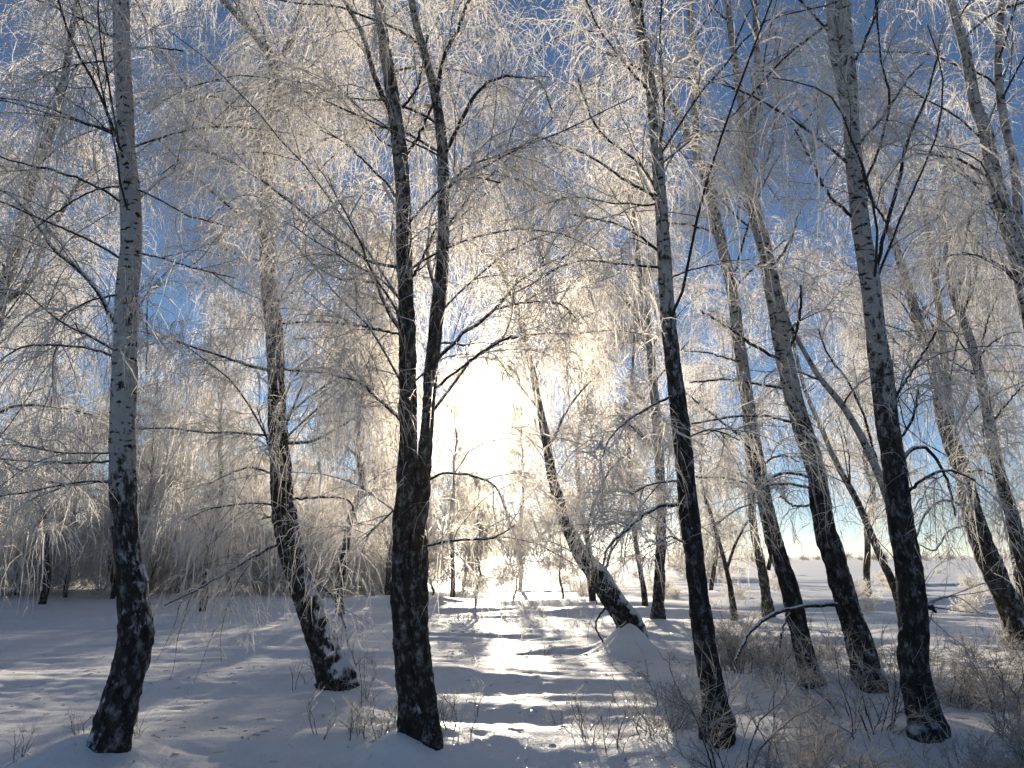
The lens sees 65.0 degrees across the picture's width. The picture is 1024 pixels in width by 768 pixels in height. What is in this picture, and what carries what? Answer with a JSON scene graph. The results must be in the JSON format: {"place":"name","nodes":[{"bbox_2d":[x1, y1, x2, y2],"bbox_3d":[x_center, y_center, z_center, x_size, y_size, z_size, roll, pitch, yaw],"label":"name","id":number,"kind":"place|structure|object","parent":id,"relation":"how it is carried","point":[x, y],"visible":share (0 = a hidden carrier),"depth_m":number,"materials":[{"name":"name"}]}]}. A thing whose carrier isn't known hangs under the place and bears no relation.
{"place":"outdoors","nodes":[
{"label":"outdoors","id":0,"kind":"place"},
{"bbox_2d":[0,556,1023,767],"bbox_3d":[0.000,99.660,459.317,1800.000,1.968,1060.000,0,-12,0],"label":"snow ground","id":1,"kind":"structure","parent":0,"point":[74,631],"depth_m":9.59,"materials":[{"name":"white snow"}]},
{"bbox_2d":[0,711,55,767],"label":"dry weed","id":2,"kind":"object","parent":1,"relation":"on","point":[26,743],"visible":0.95,"depth_m":6.17,"materials":[{"name":"brown plant"}]},
{"bbox_2d":[0,527,68,598],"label":"bush","id":3,"kind":"object","parent":1,"relation":"on","point":[11,564],"visible":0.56,"depth_m":31.66,"materials":[{"name":"grey plant"}]},
{"bbox_2d":[0,414,78,594],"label":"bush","id":4,"kind":"object","parent":1,"relation":"on","point":[17,551],"visible":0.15,"depth_m":32.91,"materials":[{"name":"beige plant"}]},
{"bbox_2d":[0,196,88,631],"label":"birch tree","id":5,"kind":"object","parent":1,"relation":"on","point":[12,437],"visible":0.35,"depth_m":17.65,"materials":[{"name":"grey plant"}]},
{"bbox_2d":[8,532,87,596],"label":"bush","id":6,"kind":"object","parent":1,"relation":"on","point":[41,584],"visible":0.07,"depth_m":32.83,"materials":[{"name":"grey plant"}]},
{"bbox_2d":[0,264,110,603],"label":"birch tree","id":7,"kind":"object","parent":1,"relation":"on","point":[43,597],"visible":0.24,"depth_m":28.77,"materials":[{"name":"grey plant"}]},
{"bbox_2d":[1,546,110,596],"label":"bush","id":8,"kind":"object","parent":1,"relation":"on","point":[73,577],"visible":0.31,"depth_m":32.57,"materials":[{"name":"grey plant"}]},
{"bbox_2d":[0,405,112,599],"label":"tree","id":9,"kind":"object","parent":1,"relation":"on","point":[65,593],"visible":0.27,"depth_m":31.78,"materials":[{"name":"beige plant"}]},
{"bbox_2d":[23,380,173,598],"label":"tree","id":10,"kind":"object","parent":1,"relation":"on","point":[112,585],"visible":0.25,"depth_m":31.75,"materials":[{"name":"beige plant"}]},
{"bbox_2d":[0,0,213,574],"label":"birch tree","id":11,"kind":"object","parent":1,"relation":"on","point":[87,153],"visible":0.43,"depth_m":11.21,"materials":[{"name":"grey plant"}]},
{"bbox_2d":[51,339,215,594],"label":"birch tree","id":12,"kind":"object","parent":1,"relation":"on","point":[150,498],"visible":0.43,"depth_m":30.97,"materials":[{"name":"white plant"}]},
{"bbox_2d":[79,413,210,599],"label":"tree","id":13,"kind":"object","parent":1,"relation":"on","point":[153,569],"visible":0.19,"depth_m":33.58,"materials":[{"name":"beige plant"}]},
{"bbox_2d":[95,383,223,592],"bbox_3d":[-15.363,4.785,35.690,5.341,9.861,5.265,-8,-14,33],"label":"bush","id":14,"kind":"object","parent":1,"relation":"on","point":[194,408],"visible":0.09,"depth_m":35.86,"materials":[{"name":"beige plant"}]},
{"bbox_2d":[0,0,383,752],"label":"birch tree","id":15,"kind":"object","parent":1,"relation":"on","point":[114,720],"visible":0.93,"depth_m":6.78,"materials":[{"name":"white plant"}]},
{"bbox_2d":[148,531,243,593],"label":"bush","id":16,"kind":"object","parent":1,"relation":"on","point":[183,570],"visible":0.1,"depth_m":34.91,"materials":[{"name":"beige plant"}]},
{"bbox_2d":[149,542,258,593],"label":"bush","id":17,"kind":"object","parent":1,"relation":"on","point":[161,590],"visible":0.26,"depth_m":34.96,"materials":[{"name":"grey plant"}]},
{"bbox_2d":[138,274,281,611],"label":"birch tree","id":18,"kind":"object","parent":1,"relation":"on","point":[230,402],"visible":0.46,"depth_m":25.97,"materials":[{"name":"grey plant"}]},
{"bbox_2d":[162,538,271,593],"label":"bush","id":19,"kind":"object","parent":1,"relation":"on","point":[211,574],"visible":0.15,"depth_m":35.47,"materials":[{"name":"grey plant"}]},
{"bbox_2d":[195,440,247,590],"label":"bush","id":20,"kind":"object","parent":1,"relation":"on","point":[224,464],"visible":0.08,"depth_m":40.60,"materials":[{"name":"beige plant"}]},
{"bbox_2d":[190,400,268,591],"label":"tree","id":21,"kind":"object","parent":1,"relation":"on","point":[261,465],"visible":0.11,"depth_m":36.59,"materials":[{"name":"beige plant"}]},
{"bbox_2d":[11,0,464,696],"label":"birch tree","id":22,"kind":"object","parent":1,"relation":"on","point":[333,668],"visible":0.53,"depth_m":9.63,"materials":[{"name":"grey plant"}]},
{"bbox_2d":[202,536,287,596],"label":"bush","id":23,"kind":"object","parent":1,"relation":"on","point":[248,583],"visible":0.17,"depth_m":33.69,"materials":[{"name":"grey plant"}]},
{"bbox_2d":[223,444,273,587],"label":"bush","id":24,"kind":"object","parent":1,"relation":"on","point":[267,458],"visible":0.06,"depth_m":39.65,"materials":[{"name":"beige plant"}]},
{"bbox_2d":[210,531,324,595],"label":"bush","id":25,"kind":"object","parent":1,"relation":"on","point":[274,578],"visible":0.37,"depth_m":33.16,"materials":[{"name":"beige plant"}]},
{"bbox_2d":[210,513,361,592],"bbox_3d":[-9.582,7.585,35.299,6.281,4.497,5.814,-1,-12,5],"label":"bush","id":26,"kind":"object","parent":1,"relation":"on","point":[313,564],"visible":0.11,"depth_m":34.75,"materials":[{"name":"beige plant"}]},
{"bbox_2d":[242,431,330,595],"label":"tree","id":27,"kind":"object","parent":1,"relation":"on","point":[300,508],"visible":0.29,"depth_m":34.19,"materials":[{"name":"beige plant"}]},
{"bbox_2d":[272,482,327,586],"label":"birch tree","id":28,"kind":"object","parent":1,"relation":"on","point":[313,506],"visible":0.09,"depth_m":41.59,"materials":[{"name":"white plant"}]},
{"bbox_2d":[264,524,386,594],"bbox_3d":[-7.321,7.301,32.992,5.379,4.161,5.811,-1,-12,6],"label":"bush","id":29,"kind":"object","parent":1,"relation":"on","point":[331,573],"visible":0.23,"depth_m":32.52,"materials":[{"name":"beige plant"}]},
{"bbox_2d":[308,478,356,588],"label":"birch tree","id":30,"kind":"object","parent":1,"relation":"on","point":[336,479],"visible":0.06,"depth_m":39.05,"materials":[{"name":"white plant"}]},
{"bbox_2d":[331,697,374,739],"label":"dry weed","id":31,"kind":"object","parent":1,"relation":"on","point":[350,723],"visible":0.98,"depth_m":6.82,"materials":[{"name":"brown plant"}]},
{"bbox_2d":[287,499,439,592],"bbox_3d":[-7.411,7.520,36.742,7.208,5.576,7.787,5,-13,-23],"label":"bush","id":32,"kind":"object","parent":1,"relation":"on","point":[335,543],"visible":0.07,"depth_m":35.92,"materials":[{"name":"beige plant"}]},
{"bbox_2d":[344,663,389,705],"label":"dry weed","id":33,"kind":"object","parent":1,"relation":"on","point":[372,676],"visible":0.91,"depth_m":8.72,"materials":[{"name":"brown plant"}]},
{"bbox_2d":[290,226,447,615],"bbox_3d":[-3.967,0.888,22.342,4.697,11.272,5.092,3,-12,-15],"label":"birch tree","id":34,"kind":"object","parent":1,"relation":"on","point":[365,494],"visible":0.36,"depth_m":21.91,"materials":[{"name":"white plant"}]},
{"bbox_2d":[312,531,431,598],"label":"bush","id":35,"kind":"object","parent":1,"relation":"on","point":[359,582],"visible":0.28,"depth_m":32.49,"materials":[{"name":"beige plant"}]},
{"bbox_2d":[314,312,443,594],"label":"birch tree","id":36,"kind":"object","parent":1,"relation":"on","point":[389,562],"visible":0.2,"depth_m":31.35,"materials":[{"name":"white plant"}]},
{"bbox_2d":[290,488,482,597],"bbox_3d":[-4.737,6.481,31.894,7.638,5.908,8.251,-7,-14,30],"label":"bush","id":37,"kind":"object","parent":1,"relation":"on","point":[431,559],"visible":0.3,"depth_m":31.26,"materials":[{"name":"white plant"}]},
{"bbox_2d":[28,0,781,750],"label":"birch tree","id":38,"kind":"object","parent":1,"relation":"on","point":[418,716],"visible":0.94,"depth_m":7.20,"materials":[{"name":"grey plant"}]},
{"bbox_2d":[392,357,504,597],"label":"birch tree","id":39,"kind":"object","parent":1,"relation":"on","point":[455,437],"visible":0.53,"depth_m":32.51,"materials":[{"name":"white plant"}]},
{"bbox_2d":[428,469,478,597],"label":"birch tree","id":40,"kind":"object","parent":1,"relation":"on","point":[431,500],"visible":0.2,"depth_m":33.34,"materials":[{"name":"white plant"}]},
{"bbox_2d":[441,454,489,576],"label":"birch tree","id":41,"kind":"object","parent":1,"relation":"on","point":[465,500],"visible":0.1,"depth_m":45.50,"materials":[{"name":"white plant"}]},
{"bbox_2d":[438,675,494,732],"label":"dry weed","id":42,"kind":"object","parent":1,"relation":"on","point":[455,712],"visible":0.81,"depth_m":6.97,"materials":[{"name":"brown plant"}]},
{"bbox_2d":[430,466,517,611],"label":"birch tree","id":43,"kind":"object","parent":1,"relation":"on","point":[478,550],"visible":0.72,"depth_m":24.57,"materials":[{"name":"grey plant"}]},
{"bbox_2d":[443,545,537,597],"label":"bush","id":44,"kind":"object","parent":1,"relation":"on","point":[488,577],"visible":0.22,"depth_m":33.03,"materials":[{"name":"white plant"}]},
{"bbox_2d":[0,620,1019,766],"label":"fallen twigs","id":45,"kind":"object","parent":1,"relation":"on","point":[154,735],"visible":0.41,"depth_m":8.76,"materials":[{"name":"brown wood"}]},
{"bbox_2d":[488,501,541,600],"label":"birch tree","id":46,"kind":"object","parent":1,"relation":"on","point":[532,579],"visible":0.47,"depth_m":29.38,"materials":[{"name":"grey plant"}]},
{"bbox_2d":[476,386,558,591],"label":"birch tree","id":47,"kind":"object","parent":1,"relation":"on","point":[530,446],"visible":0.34,"depth_m":38.98,"materials":[{"name":"white plant"}]},
{"bbox_2d":[525,489,584,598],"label":"birch tree","id":48,"kind":"object","parent":1,"relation":"on","point":[558,567],"visible":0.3,"depth_m":30.25,"materials":[{"name":"grey plant"}]},
{"bbox_2d":[447,183,701,642],"bbox_3d":[0.527,0.417,13.034,3.520,8.717,4.219,9,-15,-36],"label":"birch tree","id":49,"kind":"object","parent":1,"relation":"on","point":[621,610],"visible":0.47,"depth_m":12.79,"materials":[{"name":"grey plant"}]},
{"bbox_2d":[542,689,618,743],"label":"dry weed","id":50,"kind":"object","parent":1,"relation":"on","point":[580,727],"visible":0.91,"depth_m":6.87,"materials":[{"name":"brown plant"}]},
{"bbox_2d":[526,257,672,600],"bbox_3d":[2.962,1.488,27.466,5.114,12.144,5.286,5,-13,-24],"label":"birch tree","id":51,"kind":"object","parent":1,"relation":"on","point":[592,594],"visible":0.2,"depth_m":27.03,"materials":[{"name":"white plant"}]},
{"bbox_2d":[589,692,645,762],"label":"dry weed","id":52,"kind":"object","parent":1,"relation":"on","point":[625,726],"visible":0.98,"depth_m":6.59,"materials":[{"name":"brown plant"}]},
{"bbox_2d":[570,260,714,605],"bbox_3d":[3.665,1.232,23.331,4.289,10.212,3.433,0,-12,0],"label":"birch tree","id":53,"kind":"object","parent":1,"relation":"on","point":[644,597],"visible":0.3,"depth_m":23.22,"materials":[{"name":"grey plant"}]},
{"bbox_2d":[550,128,768,619],"bbox_3d":[3.426,-0.600,19.366,4.340,12.596,4.850,9,-15,-36],"label":"birch tree","id":54,"kind":"object","parent":1,"relation":"on","point":[658,610],"visible":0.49,"depth_m":19.44,"materials":[{"name":"white plant"}]},
{"bbox_2d":[604,662,725,734],"bbox_3d":[1.461,3.002,7.544,1.164,0.785,1.676,3,-12,-12],"label":"shrub","id":55,"kind":"object","parent":1,"relation":"on","point":[669,717],"visible":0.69,"depth_m":7.55,"materials":[{"name":"brown plant"}]},
{"bbox_2d":[450,0,915,748],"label":"birch tree","id":56,"kind":"object","parent":1,"relation":"on","point":[686,506],"visible":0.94,"depth_m":7.07,"materials":[{"name":"white plant"}]},
{"bbox_2d":[654,535,731,578],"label":"bush","id":57,"kind":"object","parent":1,"relation":"on","point":[708,567],"visible":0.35,"depth_m":57.90,"materials":[{"name":"white plant"}]},
{"bbox_2d":[509,0,890,689],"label":"birch tree","id":58,"kind":"object","parent":1,"relation":"on","point":[787,582],"visible":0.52,"depth_m":9.41,"materials":[{"name":"white plant"}]},
{"bbox_2d":[667,650,754,724],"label":"shrub","id":59,"kind":"object","parent":1,"relation":"on","point":[733,691],"visible":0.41,"depth_m":7.76,"materials":[{"name":"brown plant"}]},
{"bbox_2d":[655,355,771,589],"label":"birch tree","id":60,"kind":"object","parent":1,"relation":"on","point":[713,572],"visible":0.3,"depth_m":37.04,"materials":[{"name":"white plant"}]},
{"bbox_2d":[665,454,768,619],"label":"birch tree","id":61,"kind":"object","parent":1,"relation":"on","point":[726,564],"visible":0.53,"depth_m":19.58,"materials":[{"name":"grey plant"}]},
{"bbox_2d":[685,612,770,670],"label":"shrub","id":62,"kind":"object","parent":1,"relation":"on","point":[723,645],"visible":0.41,"depth_m":10.54,"materials":[{"name":"brown plant"}]},
{"bbox_2d":[538,0,926,709],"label":"birch tree","id":63,"kind":"object","parent":1,"relation":"on","point":[844,594],"visible":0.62,"depth_m":9.24,"materials":[{"name":"white plant"}]},
{"bbox_2d":[719,580,755,598],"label":"bush","id":64,"kind":"object","parent":1,"relation":"on","point":[742,590],"visible":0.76,"depth_m":30.69,"materials":[{"name":"white plant"}]},
{"bbox_2d":[710,590,772,643],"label":"shrub","id":65,"kind":"object","parent":1,"relation":"on","point":[719,611],"visible":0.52,"depth_m":14.25,"materials":[{"name":"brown plant"}]},
{"bbox_2d":[713,606,774,673],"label":"shrub","id":66,"kind":"object","parent":1,"relation":"on","point":[740,656],"visible":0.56,"depth_m":10.15,"materials":[{"name":"brown plant"}]},
{"bbox_2d":[680,265,816,616],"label":"birch tree","id":67,"kind":"object","parent":1,"relation":"on","point":[761,568],"visible":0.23,"depth_m":20.93,"materials":[{"name":"grey plant"}]},
{"bbox_2d":[715,607,797,673],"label":"shrub","id":68,"kind":"object","parent":1,"relation":"on","point":[728,650],"visible":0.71,"depth_m":10.14,"materials":[{"name":"brown plant"}]},
{"bbox_2d":[627,624,916,767],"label":"shrub","id":69,"kind":"object","parent":1,"relation":"on","point":[710,742],"visible":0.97,"depth_m":5.41,"materials":[{"name":"brown plant"}]},
{"bbox_2d":[724,629,825,688],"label":"shrub","id":70,"kind":"object","parent":1,"relation":"on","point":[758,659],"visible":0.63,"depth_m":9.16,"materials":[{"name":"brown plant"}]},
{"bbox_2d":[570,0,1023,743],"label":"birch tree","id":71,"kind":"object","parent":1,"relation":"on","point":[914,620],"visible":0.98,"depth_m":6.99,"materials":[{"name":"white plant"}]},
{"bbox_2d":[746,690,850,767],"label":"shrub","id":72,"kind":"object","parent":1,"relation":"on","point":[796,757],"visible":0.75,"depth_m":5.37,"materials":[{"name":"brown plant"}]},
{"bbox_2d":[755,618,843,675],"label":"shrub","id":73,"kind":"object","parent":1,"relation":"on","point":[829,659],"visible":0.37,"depth_m":9.68,"materials":[{"name":"brown plant"}]},
{"bbox_2d":[762,612,840,672],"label":"shrub","id":74,"kind":"object","parent":1,"relation":"on","point":[826,647],"visible":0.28,"depth_m":10.35,"materials":[{"name":"brown plant"}]},
{"bbox_2d":[735,672,884,767],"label":"shrub","id":75,"kind":"object","parent":1,"relation":"on","point":[819,728],"visible":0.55,"depth_m":6.35,"materials":[{"name":"brown plant"}]},
{"bbox_2d":[747,621,898,716],"bbox_3d":[3.073,2.948,8.078,1.450,1.135,0.980,-9,-15,36],"label":"shrub","id":76,"kind":"object","parent":1,"relation":"on","point":[815,690],"visible":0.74,"depth_m":7.99,"materials":[{"name":"brown plant"}]},
{"bbox_2d":[694,243,954,502],"bbox_3d":[3.528,0.859,9.045,2.764,5.873,3.210,0,-12,0],"label":"birch tree","id":77,"kind":"object","parent":1,"relation":"on","point":[853,422],"visible":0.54,"depth_m":9.56,"materials":[{"name":"white plant"}]},
{"bbox_2d":[723,215,933,611],"bbox_3d":[6.744,0.531,17.328,4.488,8.653,3.176,5,-13,-22],"label":"birch tree","id":78,"kind":"object","parent":1,"relation":"on","point":[889,576],"visible":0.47,"depth_m":17.25,"materials":[{"name":"white plant"}]},
{"bbox_2d":[749,692,909,767],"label":"shrub","id":79,"kind":"object","parent":1,"relation":"on","point":[814,755],"visible":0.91,"depth_m":5.23,"materials":[{"name":"brown plant"}]},
{"bbox_2d":[737,601,962,741],"bbox_3d":[2.758,2.389,6.644,1.758,1.166,1.040,-4,-13,19],"label":"shrub","id":80,"kind":"object","parent":1,"relation":"on","point":[893,698],"visible":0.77,"depth_m":6.59,"materials":[{"name":"brown plant"}]},
{"bbox_2d":[852,574,882,598],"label":"bush","id":81,"kind":"object","parent":1,"relation":"on","point":[862,589],"visible":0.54,"depth_m":26.98,"materials":[{"name":"white plant"}]},
{"bbox_2d":[820,722,918,767],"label":"shrub","id":82,"kind":"object","parent":1,"relation":"on","point":[891,760],"visible":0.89,"depth_m":5.04,"materials":[{"name":"brown plant"}]},
{"bbox_2d":[858,594,886,612],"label":"bush","id":83,"kind":"object","parent":1,"relation":"on","point":[870,605],"visible":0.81,"depth_m":24.32,"materials":[{"name":"white plant"}]},
{"bbox_2d":[803,275,965,596],"bbox_3d":[14.659,2.079,32.646,6.224,13.778,5.741,11,-16,-42],"label":"birch tree","id":84,"kind":"object","parent":1,"relation":"on","point":[867,563],"visible":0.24,"depth_m":32.49,"materials":[{"name":"white plant"}]},
{"bbox_2d":[765,0,1023,387],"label":"birch tree","id":85,"kind":"object","parent":1,"relation":"on","point":[1007,218],"visible":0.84,"depth_m":8.71,"materials":[{"name":"white plant"}]},
{"bbox_2d":[778,120,1023,650],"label":"birch tree","id":86,"kind":"object","parent":1,"relation":"on","point":[1007,599],"visible":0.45,"depth_m":12.51,"materials":[{"name":"white plant"}]},
{"bbox_2d":[787,58,1023,602],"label":"birch tree","id":87,"kind":"object","parent":1,"relation":"on","point":[998,464],"visible":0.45,"depth_m":11.51,"materials":[{"name":"white plant"}]},
{"bbox_2d":[884,634,971,695],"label":"shrub","id":88,"kind":"object","parent":1,"relation":"on","point":[946,672],"visible":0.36,"depth_m":9.16,"materials":[{"name":"brown plant"}]},
{"bbox_2d":[880,698,1023,767],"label":"shrub","id":89,"kind":"object","parent":1,"relation":"on","point":[954,749],"visible":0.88,"depth_m":5.53,"materials":[{"name":"brown plant"}]},
{"bbox_2d":[881,641,1022,706],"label":"shrub","id":90,"kind":"object","parent":1,"relation":"on","point":[955,679],"visible":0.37,"depth_m":8.56,"materials":[{"name":"brown plant"}]},
{"bbox_2d":[946,591,989,612],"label":"bush","id":91,"kind":"object","parent":1,"relation":"on","point":[969,608],"visible":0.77,"depth_m":23.21,"materials":[{"name":"white plant"}]},
{"bbox_2d":[936,673,1006,711],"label":"shrub","id":92,"kind":"object","parent":1,"relation":"on","point":[948,702],"visible":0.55,"depth_m":8.39,"materials":[{"name":"brown plant"}]},
{"bbox_2d":[926,266,1023,606],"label":"birch tree","id":93,"kind":"object","parent":1,"relation":"on","point":[994,530],"visible":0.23,"depth_m":26.04,"materials":[{"name":"white plant"}]},
{"bbox_2d":[929,611,1023,695],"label":"shrub","id":94,"kind":"object","parent":1,"relation":"on","point":[1020,655],"visible":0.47,"depth_m":8.94,"materials":[{"name":"brown plant"}]},
{"bbox_2d":[933,604,1023,727],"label":"shrub","id":95,"kind":"object","parent":1,"relation":"on","point":[1000,678],"visible":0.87,"depth_m":7.15,"materials":[{"name":"brown plant"}]},
{"bbox_2d":[933,644,1023,707],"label":"shrub","id":96,"kind":"object","parent":1,"relation":"on","point":[969,688],"visible":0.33,"depth_m":8.48,"materials":[{"name":"brown plant"}]},
{"bbox_2d":[937,636,1023,711],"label":"shrub","id":97,"kind":"object","parent":1,"relation":"on","point":[958,689],"visible":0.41,"depth_m":8.36,"materials":[{"name":"brown plant"}]},
{"bbox_2d":[953,712,1023,767],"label":"shrub","id":98,"kind":"object","parent":1,"relation":"on","point":[982,762],"visible":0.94,"depth_m":5.17,"materials":[{"name":"brown plant"}]},
{"bbox_2d":[964,624,1021,655],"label":"shrub","id":99,"kind":"object","parent":1,"relation":"on","point":[1001,638],"visible":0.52,"depth_m":11.86,"materials":[{"name":"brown plant"}]},
{"bbox_2d":[971,671,1023,738],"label":"shrub","id":100,"kind":"object","parent":1,"relation":"on","point":[985,682],"visible":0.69,"depth_m":6.53,"materials":[{"name":"brown plant"}]},
{"bbox_2d":[976,685,1023,766],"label":"shrub","id":101,"kind":"object","parent":1,"relation":"on","point":[1017,726],"visible":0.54,"depth_m":5.59,"materials":[{"name":"brown plant"}]},
{"bbox_2d":[977,245,1023,598],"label":"birch tree","id":102,"kind":"object","parent":1,"relation":"on","point":[1019,509],"visible":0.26,"depth_m":20.12,"materials":[{"name":"white plant"}]},
{"bbox_2d":[0,0,1023,556],"label":"sky","id":103,"kind":"structure","parent":0,"point":[805,535],"materials":[{"name":"blue"}]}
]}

